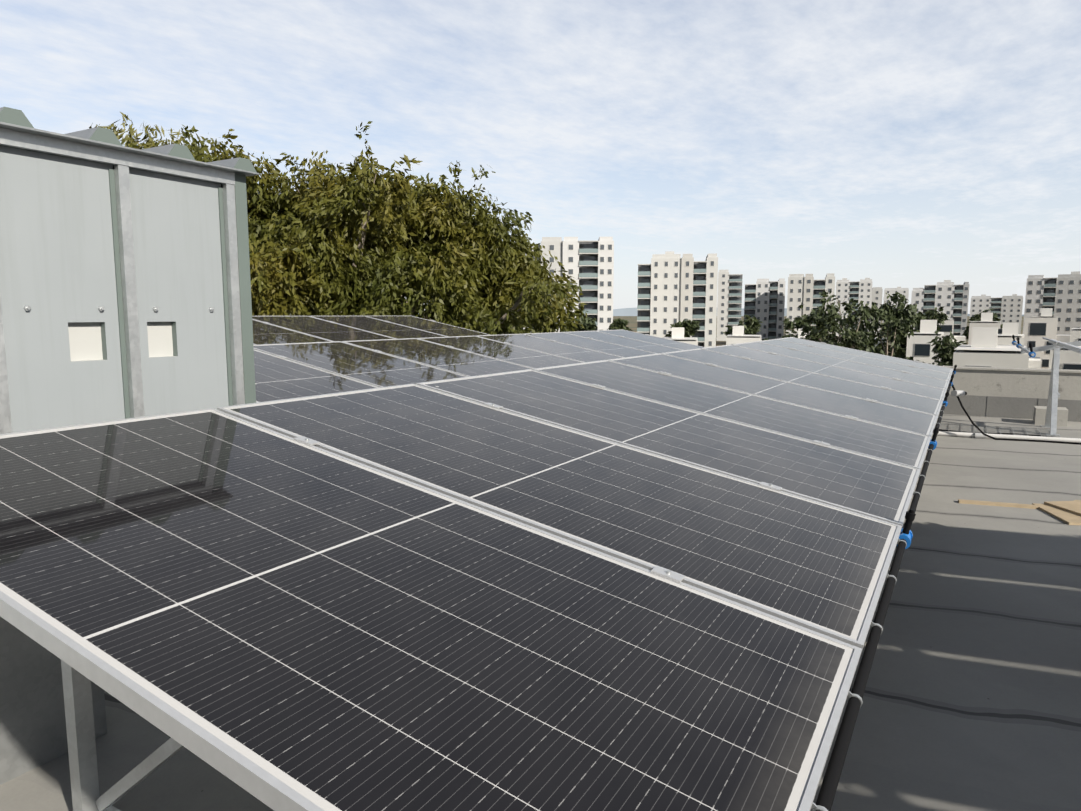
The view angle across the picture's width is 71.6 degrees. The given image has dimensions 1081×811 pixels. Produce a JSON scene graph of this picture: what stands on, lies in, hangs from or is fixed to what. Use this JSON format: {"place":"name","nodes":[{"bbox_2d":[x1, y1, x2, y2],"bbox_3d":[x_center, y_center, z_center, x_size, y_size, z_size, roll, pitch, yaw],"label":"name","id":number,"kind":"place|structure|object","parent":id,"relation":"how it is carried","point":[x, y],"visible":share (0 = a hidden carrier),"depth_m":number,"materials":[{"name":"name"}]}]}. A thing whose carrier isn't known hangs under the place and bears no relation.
{"place":"outdoors","nodes":[
{"label":"outdoors","id":0,"kind":"place"},
{"bbox_2d":[0,0,1080,314],"label":"sky","id":1,"kind":"structure","parent":0,"point":[910,144],"materials":[{"name":"blue"}]},
{"bbox_2d":[523,237,613,331],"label":"tower","id":2,"kind":"structure","parent":0,"point":[589,266],"depth_m":187.35,"materials":[{"name":"grey"}]},
{"bbox_2d":[637,251,717,346],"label":"tower","id":3,"kind":"structure","parent":0,"point":[672,287],"depth_m":199.72,"materials":[{"name":"painted concrete"},{"name":"glass"}]},
{"bbox_2d":[427,316,1023,345],"bbox_3d":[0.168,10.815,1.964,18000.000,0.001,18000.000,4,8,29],"label":"terrain","id":4,"kind":"structure","parent":0,"point":[632,324],"depth_m":970.66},
{"bbox_2d":[89,112,209,157],"bbox_3d":[-14.396,-0.551,24.138,7.681,17.364,8.436,4,8,29],"label":"feathery tree","id":5,"kind":"object","parent":4,"relation":"on","point":[132,131],"visible":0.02,"depth_m":23.75,"materials":[{"name":"green plant"}]},
{"bbox_2d":[121,121,587,334],"bbox_3d":[-5.160,0.536,20.474,13.554,16.090,9.152,-2,7,-17],"label":"tree","id":6,"kind":"object","parent":4,"relation":"on","point":[366,241],"visible":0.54,"depth_m":18.19,"materials":[{"name":"green plant"}]},
{"bbox_2d":[559,313,596,331],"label":"tree","id":7,"kind":"object","parent":4,"relation":"on","point":[588,323],"visible":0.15,"depth_m":116.58,"materials":[{"name":"green plant"}]},
{"bbox_2d":[607,318,632,330],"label":"tree","id":8,"kind":"object","parent":4,"relation":"on","point":[618,324],"visible":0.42,"depth_m":157.26,"materials":[{"name":"green plant"}]},
{"bbox_2d":[662,327,697,344],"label":"house","id":9,"kind":"structure","parent":4,"relation":"on","point":[677,333],"depth_m":97.24,"materials":[{"name":"grey"}]},
{"bbox_2d":[664,318,700,336],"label":"tree","id":10,"kind":"object","parent":4,"relation":"on","point":[691,328],"visible":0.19,"depth_m":145.28,"materials":[{"name":"green plant"}]},
{"bbox_2d":[726,326,761,344],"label":"house","id":11,"kind":"structure","parent":4,"relation":"on","point":[737,336],"depth_m":106.44,"materials":[{"name":"grey"}]},
{"bbox_2d":[722,315,768,340],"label":"tree","id":12,"kind":"object","parent":4,"relation":"on","point":[752,326],"visible":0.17,"depth_m":132.77,"materials":[{"name":"green plant"}]},
{"bbox_2d":[782,313,815,338],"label":"tree","id":13,"kind":"object","parent":4,"relation":"on","point":[797,323],"visible":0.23,"depth_m":103.46,"materials":[{"name":"green plant"}]},
{"bbox_2d":[798,329,810,338],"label":"house","id":14,"kind":"structure","parent":4,"relation":"on","point":[799,332],"depth_m":79.47,"materials":[{"name":"grey"}]},
{"bbox_2d":[613,308,1023,315],"bbox_3d":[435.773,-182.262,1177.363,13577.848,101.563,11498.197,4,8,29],"label":"distant hills","id":15,"kind":"structure","parent":4,"relation":"on","point":[626,312],"depth_m":6898.86,"materials":[{"name":"blue"}]},
{"bbox_2d":[797,300,843,342],"bbox_3d":[24.753,-2.967,65.283,4.987,12.343,5.125,4,8,29],"label":"tree","id":16,"kind":"object","parent":4,"relation":"on","point":[807,329],"visible":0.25,"depth_m":64.58,"materials":[{"name":"green plant"}]},
{"bbox_2d":[811,289,884,351],"bbox_3d":[22.969,-2.384,57.251,5.390,13.053,5.036,-3,7,-20],"label":"tree","id":17,"kind":"object","parent":4,"relation":"on","point":[852,338],"visible":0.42,"depth_m":56.12,"materials":[{"name":"green plant"}]},
{"bbox_2d":[854,292,923,362],"bbox_3d":[27.576,-2.594,60.041,6.183,12.808,6.816,4,8,29],"label":"tree","id":18,"kind":"object","parent":4,"relation":"on","point":[895,316],"visible":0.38,"depth_m":59.17,"materials":[{"name":"green plant"}]},
{"bbox_2d":[877,303,926,358],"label":"tree","id":19,"kind":"object","parent":4,"relation":"on","point":[903,355],"visible":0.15,"depth_m":84.79,"materials":[{"name":"green plant"}]},
{"bbox_2d":[906,320,943,365],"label":"house","id":20,"kind":"structure","parent":4,"relation":"on","point":[919,347],"depth_m":78.51,"materials":[{"name":"grey"}]},
{"bbox_2d":[913,306,953,347],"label":"tree","id":21,"kind":"object","parent":4,"relation":"on","point":[935,315],"visible":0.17,"depth_m":104.08,"materials":[{"name":"green plant"}]},
{"bbox_2d":[928,330,966,365],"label":"tree","id":22,"kind":"object","parent":4,"relation":"on","point":[943,349],"visible":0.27,"depth_m":70.27,"materials":[{"name":"green plant"}]},
{"bbox_2d":[937,312,965,344],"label":"house","id":23,"kind":"structure","parent":4,"relation":"on","point":[947,327],"depth_m":140.11,"materials":[{"name":"grey paint"}]},
{"bbox_2d":[962,309,1002,339],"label":"tree","id":24,"kind":"object","parent":4,"relation":"on","point":[976,317],"visible":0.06,"depth_m":145.68,"materials":[{"name":"green plant"}]},
{"bbox_2d":[968,313,1001,344],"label":"house","id":25,"kind":"structure","parent":4,"relation":"on","point":[986,321],"depth_m":116.77,"materials":[{"name":"grey"}]},
{"bbox_2d":[953,327,1028,367],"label":"house","id":26,"kind":"structure","parent":4,"relation":"on","point":[983,349],"depth_m":50.55,"materials":[{"name":"grey"}]},
{"bbox_2d":[997,323,1041,368],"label":"house","id":27,"kind":"structure","parent":4,"relation":"on","point":[1009,330],"depth_m":85.42,"materials":[{"name":"grey"}]},
{"bbox_2d":[1024,308,1069,368],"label":"house","id":28,"kind":"structure","parent":4,"relation":"on","point":[1037,329],"depth_m":124.48,"materials":[{"name":"grey"}]},
{"bbox_2d":[1049,346,1080,369],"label":"house","id":29,"kind":"structure","parent":4,"relation":"on","point":[1070,360],"depth_m":49.08,"materials":[{"name":"grey"}]},
{"bbox_2d":[1070,328,1080,341],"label":"house","id":30,"kind":"structure","parent":4,"relation":"on","point":[1075,334],"depth_m":85.37,"materials":[{"name":"grey"}]},
{"bbox_2d":[716,270,742,340],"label":"apartment building","id":31,"kind":"structure","parent":0,"point":[729,305],"depth_m":317.82,"materials":[{"name":"grey"}]},
{"bbox_2d":[744,278,785,339],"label":"apartment building","id":32,"kind":"structure","parent":0,"point":[764,301],"depth_m":275.82,"materials":[{"name":"grey"}]},
{"bbox_2d":[786,273,834,336],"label":"apartment building","id":33,"kind":"structure","parent":0,"point":[806,289],"depth_m":252.36,"materials":[{"name":"grey"}]},
{"bbox_2d":[835,278,882,335],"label":"apartment building","id":34,"kind":"structure","parent":0,"point":[863,290],"depth_m":383.70,"materials":[{"name":"grey"}]},
{"bbox_2d":[882,287,908,322],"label":"apartment building","id":35,"kind":"structure","parent":0,"point":[902,291],"depth_m":502.08,"materials":[{"name":"grey"}]},
{"bbox_2d":[911,280,969,342],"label":"tower","id":36,"kind":"structure","parent":0,"point":[951,297],"depth_m":288.37,"materials":[{"name":"grey"}]},
{"bbox_2d":[970,294,1022,333],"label":"apartment building","id":37,"kind":"structure","parent":0,"point":[1007,309],"depth_m":440.19,"materials":[{"name":"grey paint"}]},
{"bbox_2d":[1023,271,1080,334],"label":"tower","id":38,"kind":"structure","parent":0,"point":[1060,295],"depth_m":245.37,"materials":[{"name":"grey"}]},
{"bbox_3d":[0.756,5.925,2.920,23.000,9.480,21.750,4,8,29],"label":"building body","id":39,"kind":"object","parent":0,"visible":0},
{"bbox_2d":[0,414,1080,810],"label":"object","id":40,"kind":"structure","parent":39,"relation":"on","point":[972,698],"depth_m":3.06,"materials":[{"name":"grey concrete"}]},
{"bbox_2d":[0,617,106,784],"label":"wall","id":41,"kind":"structure","parent":40,"relation":"on","point":[33,732],"depth_m":2.43,"materials":[{"name":"grey concrete"}]},
{"bbox_2d":[0,107,259,433],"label":"shed","id":42,"kind":"structure","parent":40,"relation":"on","point":[125,286],"depth_m":3.40,"materials":[{"name":"paint"}]},
{"bbox_2d":[252,316,489,344],"bbox_3d":[-2.671,-0.444,9.858,2.246,1.461,6.150,4,8,29],"label":"solar table","id":43,"kind":"object","parent":40,"relation":"on","point":[283,329],"visible":0.25,"depth_m":10.27,"materials":[{"name":"glass"}]},
{"bbox_2d":[0,337,956,810],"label":"solar table","id":44,"kind":"object","parent":40,"relation":"on","point":[644,583],"visible":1,"depth_m":1.77,"materials":[{"name":"glass"}]},
{"bbox_2d":[253,329,705,402],"bbox_3d":[0.149,-0.203,8.890,2.246,1.216,9.452,4,8,29],"label":"solar table","id":45,"kind":"object","parent":40,"relation":"on","point":[289,370],"visible":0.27,"depth_m":7.17,"materials":[{"name":"glass"}]},
{"bbox_2d":[935,423,1055,436],"bbox_3d":[5.580,0.307,9.645,1.706,0.012,0.906,4,8,29],"label":"cable tray","id":46,"kind":"object","parent":40,"relation":"on","point":[1000,430],"visible":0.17,"depth_m":9.65,"materials":[{"name":"grey metal"}]},
{"bbox_2d":[932,431,1080,442],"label":"floor pipe","id":47,"kind":"object","parent":40,"relation":"on","point":[967,434],"visible":0.62,"depth_m":8.91,"materials":[{"name":"white plastic"}]},
{"bbox_2d":[939,385,1080,444],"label":"cables","id":48,"kind":"object","parent":40,"relation":"on","point":[955,392],"visible":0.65,"depth_m":8.88,"materials":[{"name":"black plastic"}]},
{"bbox_2d":[939,366,1080,421],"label":"parapet","id":49,"kind":"structure","parent":40,"relation":"on","point":[1021,393],"depth_m":10.78,"materials":[{"name":"concrete"}]},
{"bbox_2d":[958,499,1080,524],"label":"wooden planks","id":50,"kind":"object","parent":40,"relation":"on","point":[1068,512],"visible":1,"depth_m":5.70,"materials":[{"name":"brown wood"}]},
{"bbox_2d":[1012,335,1080,436],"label":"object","id":51,"kind":"object","parent":40,"relation":"on","point":[1052,415],"visible":1,"depth_m":9.42,"materials":[{"name":"metal"}]}
]}

